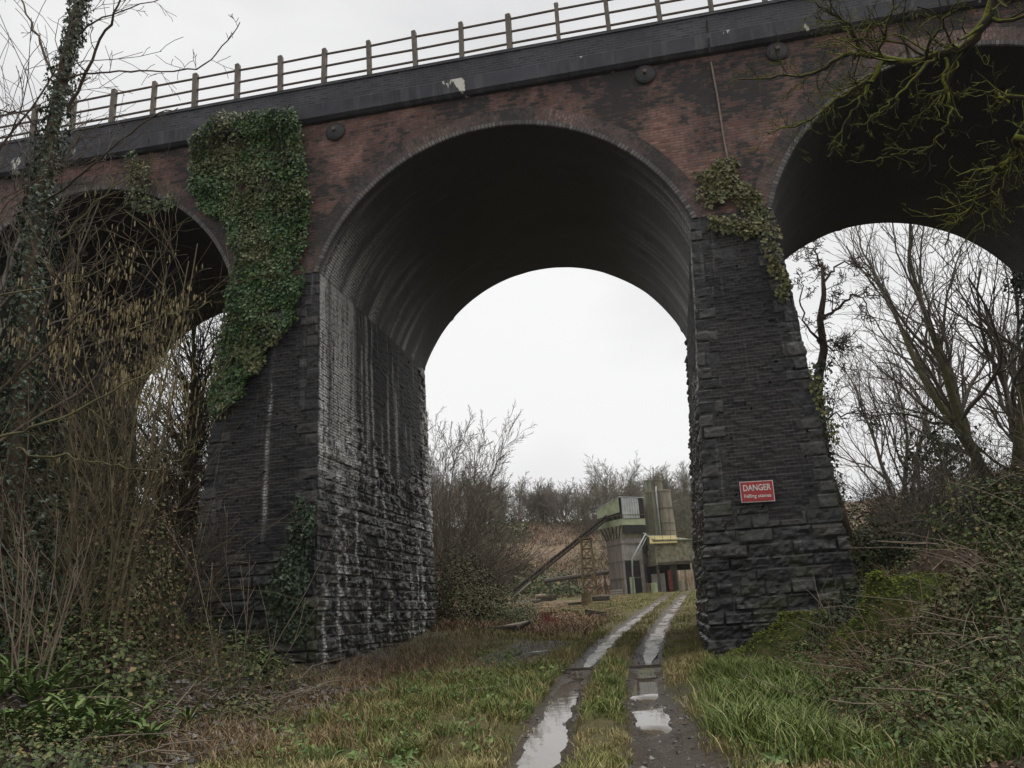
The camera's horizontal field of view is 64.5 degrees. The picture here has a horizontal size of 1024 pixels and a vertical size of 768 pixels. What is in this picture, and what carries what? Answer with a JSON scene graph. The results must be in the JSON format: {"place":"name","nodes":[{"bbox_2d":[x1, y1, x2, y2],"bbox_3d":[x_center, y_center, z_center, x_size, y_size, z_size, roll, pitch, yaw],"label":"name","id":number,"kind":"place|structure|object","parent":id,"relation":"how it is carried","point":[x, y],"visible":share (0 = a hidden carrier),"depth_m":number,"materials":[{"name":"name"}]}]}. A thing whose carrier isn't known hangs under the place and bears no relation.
{"place":"outdoors","nodes":[
{"label":"outdoors","id":0,"kind":"place"},
{"bbox_2d":[0,471,1023,767],"bbox_3d":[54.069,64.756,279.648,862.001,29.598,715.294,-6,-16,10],"label":"ground","id":1,"kind":"structure","parent":0,"point":[640,745],"depth_m":11.56,"materials":[{"name":"soil"}]},
{"bbox_2d":[0,668,60,702],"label":"fern","id":2,"kind":"object","parent":1,"relation":"on","point":[29,697],"visible":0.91,"depth_m":10.47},
{"bbox_2d":[14,660,80,692],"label":"fern","id":3,"kind":"object","parent":1,"relation":"on","point":[58,675],"visible":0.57,"depth_m":10.91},
{"bbox_2d":[10,719,94,748],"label":"fern","id":4,"kind":"object","parent":1,"relation":"on","point":[57,726],"visible":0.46,"depth_m":9.43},
{"bbox_2d":[0,497,106,698],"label":"pale stems","id":5,"kind":"object","parent":1,"relation":"on","point":[56,635],"visible":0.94,"depth_m":11.00,"materials":[{"name":"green plant"}]},
{"bbox_2d":[40,691,106,723],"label":"fern","id":6,"kind":"object","parent":1,"relation":"on","point":[75,703],"visible":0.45,"depth_m":10.10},
{"bbox_2d":[0,701,160,767],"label":"bramble patch","id":7,"kind":"object","parent":1,"relation":"on","point":[6,741],"visible":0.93,"depth_m":8.90,"materials":[{"name":"green plant"}]},
{"bbox_2d":[0,0,191,442],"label":"bare tree","id":8,"kind":"object","parent":1,"relation":"on","point":[18,371],"visible":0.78,"depth_m":14.32,"materials":[{"name":"brown plant"}]},
{"bbox_2d":[52,698,140,740],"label":"fern","id":9,"kind":"object","parent":1,"relation":"on","point":[104,727],"visible":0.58,"depth_m":9.80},
{"bbox_2d":[0,362,200,688],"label":"bare shrub","id":10,"kind":"object","parent":1,"relation":"on","point":[68,563],"visible":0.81,"depth_m":12.07,"materials":[{"name":"brown plant"}]},
{"bbox_2d":[1,347,206,598],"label":"bare shrub","id":11,"kind":"object","parent":1,"relation":"on","point":[93,432],"visible":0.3,"depth_m":18.73,"materials":[{"name":"brown plant"}]},
{"bbox_2d":[0,33,221,428],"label":"bare tree","id":12,"kind":"object","parent":1,"relation":"on","point":[9,265],"visible":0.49,"depth_m":17.91,"materials":[{"name":"brown plant"}]},
{"bbox_2d":[0,583,235,708],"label":"bramble patch","id":13,"kind":"object","parent":1,"relation":"on","point":[110,660],"visible":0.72,"depth_m":11.96,"materials":[{"name":"green plant"}]},
{"bbox_2d":[23,356,214,595],"bbox_3d":[-9.549,2.791,22.888,6.387,6.608,7.010,-6,-16,10],"label":"bare shrub","id":14,"kind":"object","parent":1,"relation":"on","point":[200,458],"visible":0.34,"depth_m":21.98,"materials":[{"name":"brown plant"}]},
{"bbox_2d":[0,0,239,637],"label":"ivy clad tree","id":15,"kind":"object","parent":1,"relation":"on","point":[42,195],"visible":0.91,"depth_m":14.69,"materials":[{"name":"green plant"}]},
{"bbox_2d":[0,290,253,667],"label":"bare shrub","id":16,"kind":"object","parent":1,"relation":"on","point":[40,562],"visible":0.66,"depth_m":12.38,"materials":[{"name":"brown plant"}]},
{"bbox_2d":[30,474,236,649],"bbox_3d":[-8.184,3.488,16.807,5.684,4.129,5.126,-1,-16,-7],"label":"leafy bush","id":17,"kind":"object","parent":1,"relation":"on","point":[142,598],"visible":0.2,"depth_m":16.35,"materials":[{"name":"green plant"}]},
{"bbox_2d":[50,254,229,595],"bbox_3d":[-11.140,0.324,25.659,8.581,12.864,6.363,-6,-16,10],"label":"dark tree","id":18,"kind":"object","parent":1,"relation":"on","point":[195,348],"visible":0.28,"depth_m":25.26,"materials":[{"name":"black plant"}]},
{"bbox_2d":[111,717,189,744],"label":"fern","id":19,"kind":"object","parent":1,"relation":"on","point":[154,728],"visible":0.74,"depth_m":9.93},
{"bbox_2d":[0,129,317,668],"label":"hazel bush","id":20,"kind":"object","parent":1,"relation":"on","point":[156,366],"visible":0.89,"depth_m":14.04,"materials":[{"name":"brown plant"}]},
{"bbox_2d":[95,470,244,651],"bbox_3d":[-6.641,3.490,16.166,2.679,3.716,2.282,-1,-16,-8],"label":"bare shrub","id":21,"kind":"object","parent":1,"relation":"on","point":[214,572],"visible":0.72,"depth_m":15.98,"materials":[{"name":"brown plant"}]},
{"bbox_2d":[0,307,356,670],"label":"evergreen bush","id":22,"kind":"object","parent":1,"relation":"on","point":[11,570],"visible":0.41,"depth_m":13.55,"materials":[{"name":"green plant"}]},
{"bbox_2d":[0,656,377,767],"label":"undergrowth","id":23,"kind":"object","parent":1,"relation":"on","point":[177,758],"visible":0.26,"depth_m":11.66,"materials":[{"name":"plant"}]},
{"bbox_2d":[0,328,388,681],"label":"withered bush","id":24,"kind":"object","parent":1,"relation":"on","point":[153,591],"visible":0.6,"depth_m":14.18,"materials":[{"name":"brown plant"}]},
{"bbox_2d":[8,381,385,668],"bbox_3d":[-6.532,2.601,16.033,7.814,5.731,5.734,-6,-16,10],"label":"leafy bush","id":25,"kind":"object","parent":1,"relation":"on","point":[137,611],"visible":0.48,"depth_m":14.94,"materials":[{"name":"green plant"}]},
{"bbox_2d":[105,578,288,704],"bbox_3d":[-4.802,3.964,12.415,2.164,2.025,2.012,-15,-20,35],"label":"bare shrub","id":26,"kind":"object","parent":1,"relation":"on","point":[211,661],"visible":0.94,"depth_m":12.43,"materials":[{"name":"brown plant"}]},
{"bbox_2d":[146,606,310,694],"bbox_3d":[-5.047,4.741,14.422,2.541,1.547,2.746,6,-18,-29],"label":"bramble patch","id":27,"kind":"object","parent":1,"relation":"on","point":[257,668],"visible":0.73,"depth_m":14.17,"materials":[{"name":"green plant"}]},
{"bbox_2d":[195,691,303,724],"bbox_3d":[-3.853,4.702,11.788,1.485,0.512,1.097,-6,-16,10],"label":"bramble patch","id":28,"kind":"object","parent":1,"relation":"on","point":[238,702],"visible":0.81,"depth_m":11.67,"materials":[{"name":"green plant"}]},
{"bbox_2d":[163,505,369,696],"bbox_3d":[-4.016,3.642,13.432,3.488,3.160,1.670,1,-17,-15],"label":"sapling","id":29,"kind":"object","parent":1,"relation":"on","point":[250,607],"visible":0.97,"depth_m":13.38,"materials":[{"name":"brown plant"}]},
{"bbox_2d":[427,401,534,614],"bbox_3d":[-3.604,4.934,31.870,7.956,8.210,7.824,1,-17,-15],"label":"willow bush","id":30,"kind":"object","parent":1,"relation":"on","point":[437,477],"visible":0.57,"depth_m":31.33,"materials":[{"name":"plant"}]},
{"bbox_2d":[438,503,536,611],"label":"willow bush","id":31,"kind":"object","parent":1,"relation":"on","point":[496,542],"visible":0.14,"depth_m":34.76,"materials":[{"name":"brown plant"}]},
{"bbox_2d":[432,491,554,622],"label":"willow bush","id":32,"kind":"object","parent":1,"relation":"on","point":[503,542],"visible":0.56,"depth_m":30.51,"materials":[{"name":"plant"}]},
{"bbox_2d":[434,510,570,626],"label":"dense bush","id":33,"kind":"object","parent":1,"relation":"on","point":[459,595],"visible":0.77,"depth_m":27.80,"materials":[{"name":"green plant"}]},
{"bbox_2d":[465,581,552,629],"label":"dense bush","id":34,"kind":"object","parent":1,"relation":"on","point":[515,610],"visible":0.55,"depth_m":28.25,"materials":[{"name":"green plant"}]},
{"bbox_2d":[0,0,1023,669],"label":"viaduct","id":35,"kind":"object","parent":1,"relation":"on","point":[444,192],"visible":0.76,"depth_m":19.82,"materials":[{"name":"brick"}]},
{"bbox_2d":[122,149,177,215],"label":"ivy","id":36,"kind":"object","parent":35,"relation":"attached to","point":[133,189],"visible":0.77,"depth_m":20.94,"materials":[{"name":"green plant"}]},
{"bbox_2d":[185,105,313,420],"bbox_3d":[-6.550,-3.170,19.748,3.527,8.216,0.590,-6,-16,10],"label":"ivy","id":37,"kind":"object","parent":35,"relation":"attached to","point":[247,289],"visible":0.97,"depth_m":20.02,"materials":[{"name":"green plant"}]},
{"bbox_2d":[262,493,315,648],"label":"ivy","id":38,"kind":"object","parent":35,"relation":"attached to","point":[299,568],"visible":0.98,"depth_m":17.23,"materials":[{"name":"plant"}]},
{"bbox_2d":[0,0,767,138],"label":"parapet fence","id":39,"kind":"object","parent":35,"relation":"on","point":[280,74],"visible":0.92,"depth_m":20.89,"materials":[{"name":"metal"}]},
{"bbox_2d":[691,155,793,302],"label":"ivy","id":40,"kind":"object","parent":35,"relation":"attached to","point":[755,219],"visible":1,"depth_m":17.72,"materials":[{"name":"plant"}]},
{"bbox_2d":[739,480,774,502],"bbox_3d":[4.830,2.125,15.993,0.638,0.414,0.118,-5,-16,10],"label":"danger sign","id":41,"kind":"object","parent":35,"relation":"attached to","point":[757,491],"visible":1,"depth_m":15.94,"materials":[{"name":"red metal"}]},
{"bbox_2d":[808,369,841,444],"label":"ivy","id":42,"kind":"object","parent":35,"relation":"attached to","point":[827,410],"visible":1,"depth_m":16.24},
{"bbox_2d":[1002,269,1023,363],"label":"ivy","id":43,"kind":"object","parent":35,"relation":"attached to","point":[1016,283],"visible":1,"depth_m":24.17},
{"bbox_2d":[0,535,1023,767],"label":"undergrowth","id":44,"kind":"object","parent":1,"relation":"on","point":[940,733],"visible":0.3,"depth_m":10.72,"materials":[{"name":"green plant"}]},
{"bbox_2d":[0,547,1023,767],"bbox_3d":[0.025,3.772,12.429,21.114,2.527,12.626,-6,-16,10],"label":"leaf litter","id":45,"kind":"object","parent":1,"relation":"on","point":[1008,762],"visible":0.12,"depth_m":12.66,"materials":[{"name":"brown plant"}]},
{"bbox_2d":[0,538,1023,767],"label":"fallen twigs","id":46,"kind":"object","parent":1,"relation":"on","point":[327,681],"depth_m":10.26,"materials":[{"name":"wood"}]},
{"bbox_2d":[293,623,733,767],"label":"loose stones","id":47,"kind":"object","parent":1,"relation":"on","point":[574,719],"visible":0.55,"depth_m":12.08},
{"bbox_2d":[437,514,607,598],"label":"hillside scrub","id":48,"kind":"object","parent":1,"relation":"on","point":[573,555],"visible":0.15,"depth_m":108.42,"materials":[{"name":"brown plant"}]},
{"bbox_2d":[33,605,1019,766],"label":"straw grass","id":49,"kind":"structure","parent":1,"relation":"on","point":[250,730],"depth_m":11.30,"materials":[{"name":"plant"}]},
{"bbox_2d":[428,597,637,637],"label":"dead bracken","id":50,"kind":"object","parent":1,"relation":"on","point":[578,625],"visible":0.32,"depth_m":26.33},
{"bbox_2d":[515,477,557,522],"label":"rim tree","id":51,"kind":"object","parent":1,"relation":"on","point":[537,496],"visible":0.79,"depth_m":130.45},
{"bbox_2d":[170,626,913,767],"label":"grass","id":52,"kind":"structure","parent":1,"relation":"on","point":[602,760],"depth_m":10.55,"materials":[{"name":"plant"}]},
{"bbox_2d":[516,671,590,767],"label":"puddle","id":53,"kind":"object","parent":1,"relation":"on","point":[545,745],"visible":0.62,"depth_m":9.77,"materials":[{"name":"liquid"}]},
{"bbox_2d":[516,568,595,598],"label":"slope bush","id":54,"kind":"object","parent":1,"relation":"on","point":[564,590],"visible":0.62,"depth_m":86.83,"materials":[{"name":"green plant"}]},
{"bbox_2d":[543,479,574,524],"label":"rim tree","id":55,"kind":"object","parent":1,"relation":"on","point":[566,496],"visible":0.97,"depth_m":126.90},
{"bbox_2d":[528,606,590,625],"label":"bracken clump","id":56,"kind":"object","parent":1,"relation":"on","point":[563,614],"visible":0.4,"depth_m":30.57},
{"bbox_2d":[433,499,687,534],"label":"rim scrub","id":57,"kind":"object","parent":1,"relation":"on","point":[528,518],"visible":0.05,"depth_m":125.26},
{"bbox_2d":[439,512,686,605],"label":"hillside bracken","id":58,"kind":"object","parent":1,"relation":"on","point":[600,592],"visible":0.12,"depth_m":108.50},
{"bbox_2d":[435,589,697,640],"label":"grass","id":59,"kind":"structure","parent":1,"relation":"on","point":[692,599],"depth_m":32.13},
{"bbox_2d":[544,570,608,597],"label":"pipe run","id":60,"kind":"object","parent":1,"relation":"on","point":[571,577],"visible":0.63,"depth_m":81.95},
{"bbox_2d":[566,484,603,528],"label":"rim tree","id":61,"kind":"object","parent":1,"relation":"on","point":[582,502],"visible":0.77,"depth_m":121.95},
{"bbox_2d":[579,537,598,594],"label":"lattice tower","id":62,"kind":"structure","parent":1,"relation":"on","point":[583,568],"depth_m":72.86,"materials":[{"name":"metal"}]},
{"bbox_2d":[510,515,607,596],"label":"conveyor","id":63,"kind":"object","parent":62,"relation":"on","point":[573,544],"visible":0.91,"depth_m":73.46,"materials":[{"name":"painted steel"},{"name":"rusty steel"},{"name":"rubber"}]},
{"bbox_2d":[199,639,982,767],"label":"broadleaf weeds","id":64,"kind":"object","parent":1,"relation":"on","point":[396,758],"visible":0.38,"depth_m":9.13,"materials":[{"name":"plant"}]},
{"bbox_2d":[580,468,629,512],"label":"rim tree","id":65,"kind":"object","parent":1,"relation":"on","point":[602,488],"visible":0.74,"depth_m":122.76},
{"bbox_2d":[583,450,645,505],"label":"rim tree","id":66,"kind":"object","parent":1,"relation":"on","point":[599,476],"visible":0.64,"depth_m":129.07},
{"bbox_2d":[595,496,646,594],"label":"hopper tower","id":67,"kind":"structure","parent":1,"relation":"on","point":[622,530],"depth_m":72.84,"materials":[{"name":"concrete"}]},
{"bbox_2d":[584,597,666,670],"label":"wet track","id":68,"kind":"structure","parent":1,"relation":"on","point":[603,647],"depth_m":22.44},
{"bbox_2d":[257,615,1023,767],"bbox_3d":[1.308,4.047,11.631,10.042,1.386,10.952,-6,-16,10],"label":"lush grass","id":69,"kind":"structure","parent":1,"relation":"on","point":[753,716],"depth_m":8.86,"materials":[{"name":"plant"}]},
{"bbox_2d":[630,668,659,703],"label":"puddle","id":70,"kind":"object","parent":1,"relation":"on","point":[645,687],"visible":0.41,"depth_m":13.04,"materials":[{"name":"liquid"}]},
{"bbox_2d":[632,705,671,735],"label":"puddle","id":71,"kind":"object","parent":1,"relation":"on","point":[653,720],"visible":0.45,"depth_m":10.07,"materials":[{"name":"liquid"}]},
{"bbox_2d":[641,479,677,590],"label":"silo","id":72,"kind":"object","parent":1,"relation":"on","point":[658,508],"visible":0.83,"depth_m":74.81,"materials":[{"name":"metal"}]},
{"bbox_2d":[643,596,685,664],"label":"wet track","id":73,"kind":"structure","parent":1,"relation":"on","point":[651,650],"depth_m":22.83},
{"bbox_2d":[641,530,695,591],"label":"plant house","id":74,"kind":"structure","parent":1,"relation":"on","point":[661,553],"depth_m":71.88,"materials":[{"name":"metal"}]},
{"bbox_2d":[719,608,839,661],"bbox_3d":[4.727,4.523,14.391,2.658,1.018,1.452,-6,-16,10],"label":"moss mound","id":75,"kind":"object","parent":1,"relation":"on","point":[781,627],"visible":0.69,"depth_m":14.15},
{"bbox_2d":[734,622,841,673],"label":"bramble thicket","id":76,"kind":"object","parent":1,"relation":"on","point":[800,655],"visible":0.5,"depth_m":12.50,"materials":[{"name":"green plant"}]},
{"bbox_2d":[785,570,869,654],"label":"bramble thicket","id":77,"kind":"object","parent":1,"relation":"on","point":[829,618],"visible":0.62,"depth_m":13.62,"materials":[{"name":"green plant"}]},
{"bbox_2d":[787,237,905,544],"bbox_3d":[11.692,-0.218,28.081,3.709,12.092,2.515,-16,-20,37],"label":"twisted tree","id":78,"kind":"object","parent":1,"relation":"on","point":[820,367],"visible":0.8,"depth_m":28.51,"materials":[{"name":"brown plant"}]},
{"bbox_2d":[794,613,907,679],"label":"bramble thicket","id":79,"kind":"object","parent":1,"relation":"on","point":[837,658],"visible":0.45,"depth_m":11.37,"materials":[{"name":"green plant"}]},
{"bbox_2d":[802,646,933,724],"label":"bramble thicket","id":80,"kind":"object","parent":1,"relation":"on","point":[858,707],"visible":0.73,"depth_m":8.94,"materials":[{"name":"green plant"}]},
{"bbox_2d":[841,485,901,540],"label":"scrub bush","id":81,"kind":"object","parent":1,"relation":"on","point":[858,519],"visible":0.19,"depth_m":28.49,"materials":[{"name":"brown plant"}]},
{"bbox_2d":[725,0,1023,286],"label":"mossy oak","id":82,"kind":"object","parent":1,"relation":"on","point":[989,17],"visible":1,"depth_m":11.12,"materials":[{"name":"green plant"}]},
{"bbox_2d":[775,575,984,702],"bbox_3d":[4.573,3.105,9.798,2.577,1.443,2.430,-6,-16,10],"label":"bramble thicket","id":83,"kind":"object","parent":1,"relation":"on","point":[909,648],"visible":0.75,"depth_m":9.66,"materials":[{"name":"green plant"}]},
{"bbox_2d":[848,498,918,584],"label":"bramble thicket","id":84,"kind":"object","parent":1,"relation":"on","point":[871,553],"visible":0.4,"depth_m":19.75,"materials":[{"name":"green plant"}]},
{"bbox_2d":[813,569,960,672],"bbox_3d":[5.647,3.599,12.322,2.462,1.553,1.863,-6,-16,10],"label":"moss mound","id":85,"kind":"object","parent":1,"relation":"on","point":[880,585],"visible":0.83,"depth_m":12.12,"materials":[{"name":"plant"}]},
{"bbox_2d":[803,315,1003,504],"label":"bare tree","id":86,"kind":"object","parent":1,"relation":"on","point":[875,441],"visible":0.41,"depth_m":44.87,"materials":[{"name":"brown plant"}]},
{"bbox_2d":[836,440,971,536],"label":"bare shrub","id":87,"kind":"object","parent":1,"relation":"on","point":[880,490],"visible":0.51,"depth_m":23.29,"materials":[{"name":"brown plant"}]},
{"bbox_2d":[842,300,981,510],"bbox_3d":[17.676,0.633,36.099,5.642,10.905,6.102,-12,-18,27],"label":"bare tree","id":88,"kind":"object","parent":1,"relation":"on","point":[872,393],"visible":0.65,"depth_m":36.23,"materials":[{"name":"brown plant"}]},
{"bbox_2d":[816,223,1023,486],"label":"multi stem tree","id":89,"kind":"object","parent":1,"relation":"on","point":[943,364],"visible":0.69,"depth_m":32.22,"materials":[{"name":"brown plant"}]},
{"bbox_2d":[829,427,1013,552],"bbox_3d":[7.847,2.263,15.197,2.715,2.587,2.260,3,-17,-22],"label":"twiggy shrub","id":90,"kind":"object","parent":1,"relation":"on","point":[917,478],"visible":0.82,"depth_m":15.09,"materials":[{"name":"brown plant"}]},
{"bbox_2d":[849,485,1023,592],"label":"bush","id":91,"kind":"object","parent":1,"relation":"on","point":[900,566],"visible":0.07,"depth_m":18.89,"materials":[{"name":"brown plant"}]},
{"bbox_2d":[850,486,1023,598],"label":"bank grass","id":92,"kind":"structure","parent":1,"relation":"on","point":[894,570],"depth_m":19.39,"materials":[{"name":"plant"}]},
{"bbox_2d":[851,655,1023,758],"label":"bramble thicket","id":93,"kind":"object","parent":1,"relation":"on","point":[908,728],"visible":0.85,"depth_m":7.03,"materials":[{"name":"green plant"}]},
{"bbox_2d":[860,552,1018,669],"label":"bramble thicket","id":94,"kind":"object","parent":1,"relation":"on","point":[973,603],"visible":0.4,"depth_m":10.54,"materials":[{"name":"green plant"}]},
{"bbox_2d":[874,373,1009,493],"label":"bare shrub","id":95,"kind":"object","parent":1,"relation":"on","point":[928,440],"visible":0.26,"depth_m":29.44,"materials":[{"name":"brown plant"}]},
{"bbox_2d":[861,490,1022,582],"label":"ivy thicket","id":96,"kind":"object","parent":1,"relation":"on","point":[898,552],"visible":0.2,"depth_m":18.34,"materials":[{"name":"green plant"}]},
{"bbox_2d":[867,250,1022,470],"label":"bare tree","id":97,"kind":"object","parent":1,"relation":"on","point":[985,398],"visible":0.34,"depth_m":38.55,"materials":[{"name":"brown plant"}]},
{"bbox_2d":[871,432,1023,559],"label":"bramble thicket","id":98,"kind":"object","parent":1,"relation":"on","point":[995,513],"visible":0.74,"depth_m":14.00,"materials":[{"name":"green plant"}]},
{"bbox_2d":[875,581,1023,710],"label":"bramble thicket","id":99,"kind":"object","parent":1,"relation":"on","point":[1012,645],"visible":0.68,"depth_m":8.05,"materials":[{"name":"green plant"}]},
{"bbox_2d":[884,387,1023,500],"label":"bare shrub","id":100,"kind":"object","parent":1,"relation":"on","point":[964,441],"visible":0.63,"depth_m":24.59,"materials":[{"name":"brown plant"}]},
{"bbox_2d":[898,456,1023,636],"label":"bramble thicket","id":101,"kind":"object","parent":1,"relation":"on","point":[1018,585],"visible":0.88,"depth_m":10.01,"materials":[{"name":"green plant"}]},
{"bbox_2d":[898,529,1023,658],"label":"bramble thicket","id":102,"kind":"object","parent":1,"relation":"on","point":[969,589],"visible":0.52,"depth_m":10.67,"materials":[{"name":"green plant"}]},
{"bbox_2d":[913,597,1023,699],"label":"bramble thicket","id":103,"kind":"object","parent":1,"relation":"on","point":[1010,610],"visible":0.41,"depth_m":8.70,"materials":[{"name":"green plant"}]},
{"bbox_2d":[947,433,1023,534],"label":"bare shrub","id":104,"kind":"object","parent":1,"relation":"on","point":[1015,484],"visible":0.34,"depth_m":17.46,"materials":[{"name":"brown plant"}]},
{"bbox_2d":[948,425,1023,516],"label":"bare shrub","id":105,"kind":"object","parent":1,"relation":"on","point":[984,466],"visible":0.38,"depth_m":20.76,"materials":[{"name":"brown plant"}]},
{"bbox_2d":[976,391,1023,491],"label":"bare shrub","id":106,"kind":"object","parent":1,"relation":"on","point":[1014,458],"visible":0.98,"depth_m":13.51,"materials":[{"name":"brown plant"}]},
{"bbox_2d":[0,0,1023,527],"label":"sky","id":107,"kind":"structure","parent":0,"point":[588,358],"materials":[{"name":"white"}]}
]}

